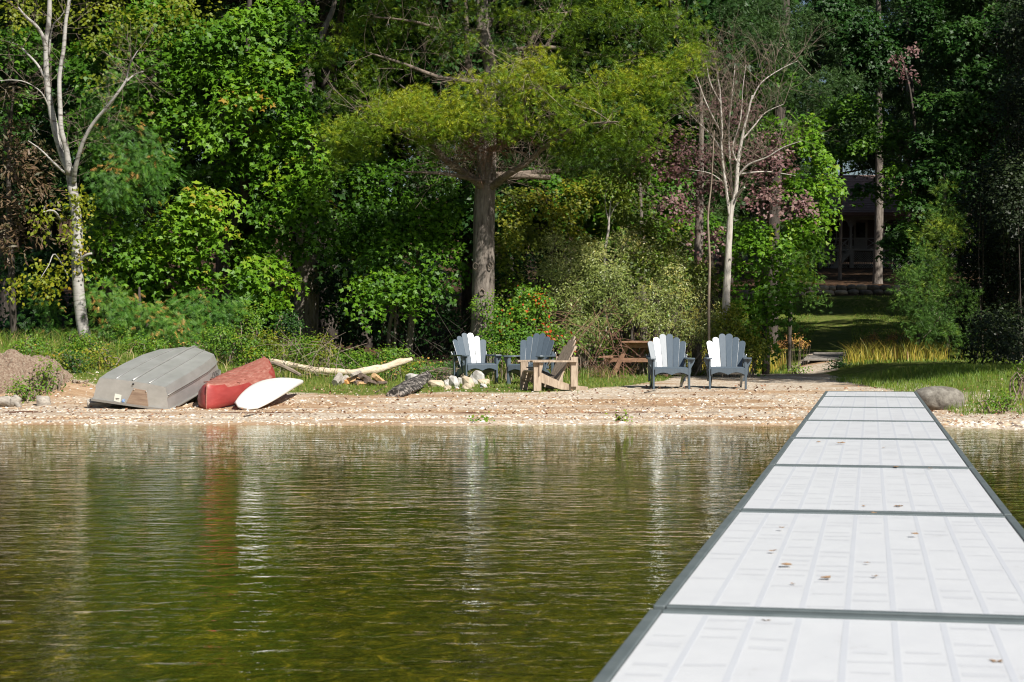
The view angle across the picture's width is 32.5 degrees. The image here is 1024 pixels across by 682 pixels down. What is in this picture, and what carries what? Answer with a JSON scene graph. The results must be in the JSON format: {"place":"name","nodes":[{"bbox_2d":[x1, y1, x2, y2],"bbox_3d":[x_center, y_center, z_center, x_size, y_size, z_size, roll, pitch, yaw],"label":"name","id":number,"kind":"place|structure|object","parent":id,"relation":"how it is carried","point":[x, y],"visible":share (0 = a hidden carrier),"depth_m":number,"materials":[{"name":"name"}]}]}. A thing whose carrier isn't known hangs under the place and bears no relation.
{"place":"outdoors","nodes":[
{"label":"outdoors","id":0,"kind":"place"},
{"bbox_2d":[0,322,647,381],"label":"tall grass","id":1,"kind":"structure","parent":0,"point":[224,361],"depth_m":35.24,"materials":[{"name":"plant"}]},
{"bbox_2d":[0,332,799,396],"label":"grass","id":2,"kind":"structure","parent":0,"point":[614,383],"depth_m":32.88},
{"bbox_2d":[0,199,1023,681],"bbox_3d":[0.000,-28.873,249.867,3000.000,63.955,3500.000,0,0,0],"label":"ground","id":3,"kind":"structure","parent":0,"point":[330,653],"depth_m":15.72,"materials":[{"name":"sand"}]},
{"bbox_2d":[2,372,51,402],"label":"weed clump","id":4,"kind":"object","parent":3,"relation":"on","point":[25,396],"visible":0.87,"depth_m":28.36,"materials":[{"name":"green plant"}]},
{"bbox_2d":[0,79,67,338],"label":"walnut tree","id":5,"kind":"object","parent":3,"relation":"on","point":[7,172],"visible":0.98,"depth_m":37.48,"materials":[{"name":"green plant"}]},
{"bbox_2d":[0,349,72,394],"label":"dirt mound","id":6,"kind":"object","parent":3,"relation":"on","point":[15,362],"visible":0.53,"depth_m":29.07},
{"bbox_2d":[13,275,78,339],"bbox_3d":[-9.665,-0.416,36.486,1.796,1.986,1.034,0,0,25],"label":"shrub","id":7,"kind":"object","parent":3,"relation":"on","point":[48,322],"visible":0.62,"depth_m":36.51,"materials":[{"name":"green plant"}]},
{"bbox_2d":[25,357,66,394],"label":"weed clump","id":8,"kind":"object","parent":3,"relation":"on","point":[48,382],"visible":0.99,"depth_m":28.82,"materials":[{"name":"green plant"}]},
{"bbox_2d":[0,0,112,326],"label":"hardwood tree","id":9,"kind":"object","parent":3,"relation":"on","point":[25,144],"visible":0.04,"depth_m":50.41,"materials":[{"name":"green plant"}]},
{"bbox_2d":[0,49,134,335],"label":"deep tree","id":10,"kind":"object","parent":3,"relation":"on","point":[45,254],"visible":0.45,"depth_m":40.65,"materials":[{"name":"green plant"}]},
{"bbox_2d":[0,0,141,331],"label":"hardwood tree","id":11,"kind":"object","parent":3,"relation":"on","point":[2,294],"visible":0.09,"depth_m":47.51,"materials":[{"name":"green plant"}]},
{"bbox_2d":[0,0,223,339],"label":"birch tree","id":12,"kind":"object","parent":3,"relation":"on","point":[77,257],"visible":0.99,"depth_m":35.51,"materials":[{"name":"green plant"}]},
{"bbox_2d":[0,0,225,327],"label":"maple tree","id":13,"kind":"object","parent":3,"relation":"on","point":[155,258],"visible":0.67,"depth_m":38.84,"materials":[{"name":"green plant"}]},
{"bbox_2d":[0,179,232,337],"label":"dark backdrop shrub","id":14,"kind":"object","parent":3,"relation":"on","point":[40,243],"visible":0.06,"depth_m":42.99,"materials":[{"name":"green plant"}]},
{"bbox_2d":[0,0,246,323],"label":"pine tree","id":15,"kind":"object","parent":3,"relation":"on","point":[78,37],"visible":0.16,"depth_m":45.84,"materials":[{"name":"green plant"}]},
{"bbox_2d":[63,56,191,335],"bbox_3d":[-8.217,-3.016,37.667,2.830,6.300,2.014,0,0,0],"label":"cedar tree","id":16,"kind":"object","parent":3,"relation":"on","point":[108,178],"visible":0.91,"depth_m":37.34,"materials":[{"name":"green plant"}]},
{"bbox_2d":[108,333,174,353],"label":"weed clump","id":17,"kind":"object","parent":3,"relation":"on","point":[143,345],"visible":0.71,"depth_m":34.02,"materials":[{"name":"green plant"}]},
{"bbox_2d":[91,345,220,408],"bbox_3d":[-5.679,0.509,28.952,1.349,0.473,3.622,8,9,6],"label":"jon boat","id":18,"kind":"object","parent":3,"relation":"on","point":[169,378],"visible":0.91,"depth_m":27.79,"materials":[{"name":"metal"}]},
{"bbox_2d":[71,271,252,348],"bbox_3d":[-7.124,-0.387,35.574,3.670,2.094,2.060,0,0,0],"label":"shrub","id":19,"kind":"object","parent":3,"relation":"on","point":[181,320],"visible":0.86,"depth_m":35.38,"materials":[{"name":"green plant"}]},
{"bbox_2d":[187,322,240,359],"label":"weed clump","id":20,"kind":"object","parent":3,"relation":"on","point":[213,341],"visible":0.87,"depth_m":34.31,"materials":[{"name":"green plant"}]},
{"bbox_2d":[148,0,302,329],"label":"hardwood tree","id":21,"kind":"object","parent":3,"relation":"on","point":[234,189],"visible":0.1,"depth_m":47.52,"materials":[{"name":"green plant"}]},
{"bbox_2d":[197,356,275,408],"bbox_3d":[-4.575,0.689,29.422,0.988,0.457,4.625,0,5,4],"label":"canoe","id":22,"kind":"object","parent":3,"relation":"on","point":[226,389],"visible":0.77,"depth_m":28.13,"materials":[{"name":"red plastic"}]},
{"bbox_2d":[89,0,394,300],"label":"pine tree","id":23,"kind":"object","parent":3,"relation":"on","point":[254,119],"visible":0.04,"depth_m":54.92,"materials":[{"name":"green plant"}]},
{"bbox_2d":[136,0,352,343],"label":"maple tree","id":24,"kind":"object","parent":3,"relation":"on","point":[243,85],"visible":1,"depth_m":38.67,"materials":[{"name":"green plant"}]},
{"bbox_2d":[222,299,266,343],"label":"weed clump","id":25,"kind":"object","parent":3,"relation":"on","point":[252,320],"visible":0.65,"depth_m":36.47,"materials":[{"name":"green plant"}]},
{"bbox_2d":[218,327,272,363],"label":"weed clump","id":26,"kind":"object","parent":3,"relation":"on","point":[244,340],"visible":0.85,"depth_m":34.08,"materials":[{"name":"green plant"}]},
{"bbox_2d":[243,324,292,361],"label":"weed clump","id":27,"kind":"object","parent":3,"relation":"on","point":[270,338],"visible":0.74,"depth_m":34.29,"materials":[{"name":"green plant"}]},
{"bbox_2d":[234,378,302,409],"bbox_3d":[-3.838,0.771,28.535,0.568,0.234,3.164,13,8,8],"label":"sail board","id":28,"kind":"object","parent":3,"relation":"on","point":[259,394],"visible":1,"depth_m":27.77,"materials":[{"name":"plastic"}]},
{"bbox_2d":[184,0,381,325],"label":"hardwood tree","id":29,"kind":"object","parent":3,"relation":"on","point":[245,229],"visible":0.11,"depth_m":51.92,"materials":[{"name":"green plant"}]},
{"bbox_2d":[263,309,309,358],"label":"weed clump","id":30,"kind":"object","parent":3,"relation":"on","point":[283,323],"visible":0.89,"depth_m":36.88,"materials":[{"name":"green plant"}]},
{"bbox_2d":[273,326,327,364],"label":"weed clump","id":31,"kind":"object","parent":3,"relation":"on","point":[304,346],"visible":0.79,"depth_m":34.67,"materials":[{"name":"green plant"}]},
{"bbox_2d":[250,0,362,346],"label":"hemlock tree","id":32,"kind":"object","parent":3,"relation":"on","point":[309,276],"visible":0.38,"depth_m":41.73,"materials":[{"name":"green plant"}]},
{"bbox_2d":[253,323,366,376],"bbox_3d":[-3.795,0.155,33.590,1.635,1.081,1.855,0,0,-44],"label":"brush pile","id":33,"kind":"object","parent":3,"relation":"on","point":[327,363],"visible":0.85,"depth_m":33.60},
{"bbox_2d":[301,327,338,374],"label":"weed clump","id":34,"kind":"object","parent":3,"relation":"on","point":[322,354],"visible":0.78,"depth_m":34.94,"materials":[{"name":"green plant"}]},
{"bbox_2d":[268,357,412,375],"bbox_3d":[-3.293,0.511,34.417,2.919,0.380,0.591,0,0,-19],"label":"driftwood log","id":35,"kind":"object","parent":3,"relation":"on","point":[372,369],"visible":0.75,"depth_m":34.60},
{"bbox_2d":[250,2,443,327],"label":"hardwood tree","id":36,"kind":"object","parent":3,"relation":"on","point":[389,153],"visible":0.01,"depth_m":57.06,"materials":[{"name":"green plant"}]},
{"bbox_2d":[236,0,462,343],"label":"hardwood tree","id":37,"kind":"object","parent":3,"relation":"on","point":[337,17],"visible":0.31,"depth_m":47.92,"materials":[{"name":"green plant"}]},
{"bbox_2d":[330,343,374,369],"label":"weed clump","id":38,"kind":"object","parent":3,"relation":"on","point":[345,361],"visible":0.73,"depth_m":35.89,"materials":[{"name":"green plant"}]},
{"bbox_2d":[249,0,505,347],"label":"hardwood tree","id":39,"kind":"object","parent":3,"relation":"on","point":[384,151],"visible":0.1,"depth_m":50.08,"materials":[{"name":"green plant"}]},
{"bbox_2d":[366,341,413,378],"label":"weed clump","id":40,"kind":"object","parent":3,"relation":"on","point":[388,352],"visible":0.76,"depth_m":36.23,"materials":[{"name":"green plant"}]},
{"bbox_2d":[230,243,556,364],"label":"dark backdrop shrub","id":41,"kind":"object","parent":3,"relation":"on","point":[446,314],"visible":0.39,"depth_m":43.16,"materials":[{"name":"green plant"}]},
{"bbox_2d":[316,148,474,365],"bbox_3d":[-2.433,-1.715,39.584,3.792,5.371,3.016,0,0,-15],"label":"maple tree","id":42,"kind":"object","parent":3,"relation":"on","point":[417,280],"visible":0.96,"depth_m":39.12,"materials":[{"name":"green plant"}]},
{"bbox_2d":[386,370,431,396],"bbox_3d":[-1.763,0.767,30.651,0.494,0.469,2.377,0,0,7],"label":"charred log","id":43,"kind":"object","parent":3,"relation":"on","point":[410,386],"visible":0.96,"depth_m":30.16,"materials":[{"name":"grey wood"}]},
{"bbox_2d":[371,4,524,334],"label":"hardwood tree","id":44,"kind":"object","parent":3,"relation":"on","point":[466,296],"visible":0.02,"depth_m":55.97,"materials":[{"name":"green plant"}]},
{"bbox_2d":[346,0,566,355],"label":"hardwood tree","id":45,"kind":"object","parent":3,"relation":"on","point":[433,333],"visible":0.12,"depth_m":50.75,"materials":[{"name":"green plant"}]},
{"bbox_2d":[451,333,501,382],"bbox_3d":[-0.743,0.332,34.283,0.850,0.983,0.973,0,0,-22],"label":"adirondack chair","id":46,"kind":"object","parent":3,"relation":"on","point":[466,352],"visible":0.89,"depth_m":34.39,"materials":[{"name":"grey wood"}]},
{"bbox_2d":[381,0,582,353],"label":"hardwood tree","id":47,"kind":"object","parent":3,"relation":"on","point":[480,67],"visible":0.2,"depth_m":47.31,"materials":[{"name":"green plant"}]},
{"bbox_2d":[295,0,721,372],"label":"white pine","id":48,"kind":"object","parent":3,"relation":"on","point":[485,123],"visible":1,"depth_m":37.88,"materials":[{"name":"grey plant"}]},
{"bbox_2d":[468,289,503,372],"bbox_3d":[-0.563,-0.171,38.298,0.816,1.957,0.964,0,0,-27],"label":"climbing vine","id":49,"kind":"object","parent":48,"relation":"attached to","point":[473,303],"visible":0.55,"depth_m":38.31,"materials":[{"name":"green plant"}]},
{"bbox_2d":[0,372,1023,429],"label":"beach pebbles","id":50,"kind":"object","parent":3,"relation":"on","point":[379,416],"visible":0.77,"depth_m":25.84,"materials":[{"name":"gravel"}]},
{"bbox_2d":[8,372,1020,422],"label":"fallen leaves","id":51,"kind":"object","parent":3,"relation":"on","point":[997,412],"visible":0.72,"depth_m":27.61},
{"bbox_2d":[474,277,583,378],"bbox_3d":[0.335,-0.242,36.564,2.313,2.201,1.726,0,0,8],"label":"berry bush","id":52,"kind":"object","parent":3,"relation":"on","point":[519,317],"visible":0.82,"depth_m":36.39,"materials":[{"name":"green plant"}]},
{"bbox_2d":[503,333,555,383],"bbox_3d":[0.383,0.341,33.583,0.850,0.983,0.973,0,0,24],"label":"adirondack chair","id":53,"kind":"object","parent":3,"relation":"on","point":[536,346],"visible":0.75,"depth_m":33.73,"materials":[{"name":"grey wood"}]},
{"bbox_2d":[515,336,587,390],"bbox_3d":[0.720,0.390,31.026,1.110,0.954,0.810,0,0,-22],"label":"wooden chair","id":54,"kind":"object","parent":3,"relation":"on","point":[537,376],"visible":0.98,"depth_m":30.86,"materials":[{"name":"brown wood"}]},
{"bbox_2d":[468,0,642,336],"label":"hardwood tree","id":55,"kind":"object","parent":3,"relation":"on","point":[534,221],"visible":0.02,"depth_m":52.04,"materials":[{"name":"green plant"}]},
{"bbox_2d":[416,0,707,359],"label":"pine tree","id":56,"kind":"object","parent":3,"relation":"on","point":[543,39],"visible":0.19,"depth_m":47.46,"materials":[{"name":"green plant"}]},
{"bbox_2d":[512,228,648,375],"bbox_3d":[1.559,-0.886,39.754,3.077,3.452,2.294,0,0,27],"label":"willow bush","id":57,"kind":"object","parent":3,"relation":"on","point":[577,287],"visible":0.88,"depth_m":39.57,"materials":[{"name":"green plant"}]},
{"bbox_2d":[533,293,643,377],"bbox_3d":[1.584,-0.132,36.998,2.558,1.821,1.601,0,0,0],"label":"brush pile","id":58,"kind":"object","parent":3,"relation":"on","point":[584,349],"visible":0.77,"depth_m":36.85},
{"bbox_2d":[552,315,651,374],"bbox_3d":[2.211,0.117,40.151,1.877,1.445,3.254,0,0,31],"label":"tangled shrub","id":59,"kind":"object","parent":3,"relation":"on","point":[610,347],"visible":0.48,"depth_m":39.74,"materials":[{"name":"green plant"}]},
{"bbox_2d":[494,125,723,370],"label":"young maple","id":60,"kind":"object","parent":3,"relation":"on","point":[520,233],"visible":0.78,"depth_m":41.73,"materials":[{"name":"plant"}]},
{"bbox_2d":[513,4,710,350],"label":"hardwood tree","id":61,"kind":"object","parent":3,"relation":"on","point":[585,275],"visible":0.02,"depth_m":56.33,"materials":[{"name":"green plant"}]},
{"bbox_2d":[599,341,690,376],"bbox_3d":[2.961,0.406,39.003,1.756,0.817,1.850,0,0,14],"label":"picnic table","id":62,"kind":"object","parent":3,"relation":"on","point":[642,345],"visible":0.42,"depth_m":38.35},
{"bbox_2d":[504,0,801,366],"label":"green tree","id":63,"kind":"object","parent":3,"relation":"on","point":[593,217],"visible":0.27,"depth_m":45.02,"materials":[{"name":"green plant"}]},
{"bbox_2d":[602,221,733,375],"bbox_3d":[3.603,-0.946,39.664,3.420,3.572,2.878,0,0,0],"label":"willow bush","id":64,"kind":"object","parent":3,"relation":"on","point":[646,316],"visible":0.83,"depth_m":39.31,"materials":[{"name":"green plant"}]},
{"bbox_2d":[525,0,810,340],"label":"hardwood tree","id":65,"kind":"object","parent":3,"relation":"on","point":[717,202],"visible":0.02,"depth_m":51.90,"materials":[{"name":"green plant"}]},
{"bbox_2d":[646,334,694,388],"bbox_3d":[2.802,0.364,31.484,0.850,0.983,0.973,0,0,-2],"label":"adirondack chair","id":66,"kind":"object","parent":3,"relation":"on","point":[664,349],"visible":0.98,"depth_m":31.66,"materials":[{"name":"grey wood"}]},
{"bbox_2d":[544,0,802,336],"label":"hardwood tree","id":67,"kind":"object","parent":3,"relation":"on","point":[687,5],"visible":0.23,"depth_m":45.81,"materials":[{"name":"green plant"}]},
{"bbox_2d":[568,0,826,353],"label":"pine tree","id":68,"kind":"object","parent":3,"relation":"on","point":[723,214],"visible":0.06,"depth_m":54.03,"materials":[{"name":"green plant"}]},
{"bbox_2d":[707,134,713,340],"bbox_3d":[4.292,-1.877,37.992,0.160,5.351,0.060,0,0,0],"label":"dead sapling","id":69,"kind":"object","parent":3,"relation":"on","point":[709,282],"visible":0.86,"depth_m":37.97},
{"bbox_2d":[631,40,822,372],"bbox_3d":[5.026,-3.010,40.050,4.283,8.146,3.458,0,0,16],"label":"purple tree","id":70,"kind":"object","parent":3,"relation":"on","point":[698,205],"visible":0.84,"depth_m":39.19,"materials":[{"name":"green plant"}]},
{"bbox_2d":[704,334,751,388],"bbox_3d":[3.842,0.359,31.484,0.850,0.983,0.973,0,0,4],"label":"adirondack chair","id":71,"kind":"object","parent":3,"relation":"on","point":[727,350],"visible":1,"depth_m":31.65,"materials":[{"name":"grey wood"}]},
{"bbox_2d":[700,300,774,377],"bbox_3d":[4.886,-0.028,38.059,1.553,1.754,1.206,0,0,20],"label":"goldenrod shrub","id":72,"kind":"object","parent":3,"relation":"on","point":[750,345],"visible":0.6,"depth_m":38.01,"materials":[{"name":"green plant"}]},
{"bbox_2d":[687,0,809,292],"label":"pine tree","id":73,"kind":"object","parent":3,"relation":"on","point":[722,260],"visible":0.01,"depth_m":87.50,"materials":[{"name":"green plant"}]},
{"bbox_2d":[664,6,837,330],"bbox_3d":[5.201,-3.779,38.687,4.099,7.100,2.491,0,0,0],"label":"dead tree","id":74,"kind":"object","parent":3,"relation":"on","point":[728,248],"visible":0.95,"depth_m":38.45,"materials":[{"name":"grey plant"}]},
{"bbox_2d":[684,1,824,323],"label":"pine tree","id":75,"kind":"object","parent":3,"relation":"on","point":[745,194],"visible":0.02,"depth_m":71.05,"materials":[{"name":"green plant"}]},
{"bbox_2d":[717,112,848,375],"bbox_3d":[6.151,-2.062,39.100,3.290,6.231,2.330,0,0,-43],"label":"maple tree","id":76,"kind":"object","parent":3,"relation":"on","point":[761,309],"visible":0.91,"depth_m":38.67,"materials":[{"name":"green plant"}]},
{"bbox_2d":[708,0,869,363],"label":"pine tree","id":77,"kind":"object","parent":3,"relation":"on","point":[783,10],"visible":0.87,"depth_m":43.80,"materials":[{"name":"green plant"}]},
{"bbox_2d":[768,25,839,275],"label":"pine tree","id":78,"kind":"object","parent":3,"relation":"on","point":[812,69],"visible":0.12,"depth_m":97.20,"materials":[{"name":"green plant"}]},
{"bbox_2d":[779,248,833,370],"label":"young pine","id":79,"kind":"object","parent":3,"relation":"on","point":[789,339],"visible":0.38,"depth_m":42.01,"materials":[{"name":"green plant"}]},
{"bbox_2d":[592,391,1023,681],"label":"dock","id":80,"kind":"object","parent":3,"relation":"on","point":[940,598],"visible":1,"depth_m":6.24,"materials":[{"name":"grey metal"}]},
{"bbox_2d":[686,337,962,373],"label":"golden sedge","id":81,"kind":"object","parent":3,"relation":"on","point":[885,353],"visible":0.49,"depth_m":42.66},
{"bbox_2d":[679,294,1023,374],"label":"lawn grass","id":82,"kind":"structure","parent":3,"relation":"on","point":[795,357],"depth_m":63.28,"materials":[{"name":"plant"}]},
{"bbox_2d":[791,0,912,279],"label":"pine tree","id":83,"kind":"object","parent":3,"relation":"on","point":[870,161],"visible":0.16,"depth_m":95.92,"materials":[{"name":"green plant"}]},
{"bbox_2d":[738,175,975,267],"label":"cabin","id":84,"kind":"object","parent":3,"relation":"on","point":[858,225],"visible":0.23,"depth_m":116.00,"materials":[{"name":"brown"}]},
{"bbox_2d":[796,65,927,312],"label":"lawn maple","id":85,"kind":"object","parent":3,"relation":"on","point":[874,139],"visible":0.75,"depth_m":72.88,"materials":[{"name":"green plant"}]},
{"bbox_2d":[739,284,1008,299],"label":"stone wall","id":86,"kind":"structure","parent":3,"relation":"on","point":[855,289],"depth_m":81.69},
{"bbox_2d":[807,0,952,283],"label":"pine tree","id":87,"kind":"object","parent":3,"relation":"on","point":[877,278],"visible":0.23,"depth_m":91.81,"materials":[{"name":"green plant"}]},
{"bbox_2d":[844,0,950,273],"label":"pine tree","id":88,"kind":"object","parent":3,"relation":"on","point":[892,7],"visible":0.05,"depth_m":103.88,"materials":[{"name":"green plant"}]},
{"bbox_2d":[888,41,921,349],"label":"crimson tree","id":89,"kind":"object","parent":3,"relation":"on","point":[911,100],"visible":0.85,"depth_m":52.25,"materials":[{"name":"brown plant"}]},
{"bbox_2d":[865,0,957,229],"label":"pine tree","id":90,"kind":"object","parent":3,"relation":"on","point":[898,90],"visible":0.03,"depth_m":109.89,"materials":[{"name":"green plant"}]},
{"bbox_2d":[800,0,1023,301],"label":"leafy tree","id":91,"kind":"object","parent":3,"relation":"on","point":[968,113],"visible":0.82,"depth_m":53.70,"materials":[{"name":"green plant"}]},
{"bbox_2d":[830,362,1023,415],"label":"shore grass","id":92,"kind":"structure","parent":3,"relation":"on","point":[994,371],"depth_m":31.11,"materials":[{"name":"plant"}]},
{"bbox_2d":[886,174,986,357],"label":"young pine","id":93,"kind":"object","parent":3,"relation":"on","point":[945,274],"visible":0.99,"depth_m":42.14,"materials":[{"name":"green plant"}]},
{"bbox_2d":[914,386,964,409],"bbox_3d":[6.507,0.884,26.853,0.792,0.388,0.625,0,0,0],"label":"boulder","id":94,"kind":"object","parent":3,"relation":"on","point":[937,397],"visible":0.6,"depth_m":26.60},
{"bbox_2d":[898,0,986,159],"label":"hardwood tree","id":95,"kind":"object","parent":3,"relation":"on","point":[924,82],"visible":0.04,"depth_m":90.82,"materials":[{"name":"green plant"}]},
{"bbox_2d":[880,0,1023,343],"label":"pine tree","id":96,"kind":"object","parent":3,"relation":"on","point":[961,9],"visible":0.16,"depth_m":55.90,"materials":[{"name":"green plant"}]},
{"bbox_2d":[912,0,1023,333],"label":"pine tree","id":97,"kind":"object","parent":3,"relation":"on","point":[931,73],"visible":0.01,"depth_m":62.17,"materials":[{"name":"green plant"}]},
{"bbox_2d":[932,195,1023,355],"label":"dark shrub","id":98,"kind":"object","parent":3,"relation":"on","point":[971,264],"visible":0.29,"depth_m":45.90,"materials":[{"name":"green plant"}]},
{"bbox_2d":[937,285,1020,356],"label":"dark shrub","id":99,"kind":"object","parent":3,"relation":"on","point":[966,310],"visible":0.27,"depth_m":45.15,"materials":[{"name":"green plant"}]},
{"bbox_2d":[948,148,1022,359],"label":"tree","id":100,"kind":"object","parent":3,"relation":"on","point":[982,191],"visible":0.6,"depth_m":43.23,"materials":[{"name":"green plant"}]},
{"bbox_2d":[953,297,1023,364],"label":"dark shrub","id":101,"kind":"object","parent":3,"relation":"on","point":[1006,345],"visible":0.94,"depth_m":38.69,"materials":[{"name":"green plant"}]},
{"bbox_2d":[962,209,1023,357],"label":"dark shrub","id":102,"kind":"object","parent":3,"relation":"on","point":[1013,253],"visible":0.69,"depth_m":44.09,"materials":[{"name":"green plant"}]},
{"bbox_2d":[970,388,1023,413],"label":"weed clump","id":103,"kind":"object","parent":3,"relation":"on","point":[1007,402],"visible":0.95,"depth_m":25.73,"materials":[{"name":"green plant"}]},
{"bbox_2d":[978,63,1023,357],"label":"tree","id":104,"kind":"object","parent":3,"relation":"on","point":[1016,121],"visible":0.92,"depth_m":43.34,"materials":[{"name":"green plant"}]},
{"bbox_2d":[980,142,1023,359],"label":"tree","id":105,"kind":"object","parent":3,"relation":"on","point":[1014,220],"visible":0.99,"depth_m":41.16,"materials":[{"name":"green plant"}]},
{"bbox_2d":[981,0,1023,353],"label":"tree","id":106,"kind":"object","parent":3,"relation":"on","point":[1017,39],"visible":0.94,"depth_m":44.24,"materials":[{"name":"green plant"}]},
{"bbox_2d":[0,425,1023,680],"bbox_3d":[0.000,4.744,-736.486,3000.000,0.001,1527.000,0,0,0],"label":"water","id":107,"kind":"structure","parent":0,"point":[356,437],"depth_m":15.03,"materials":[{"name":"liquid"}]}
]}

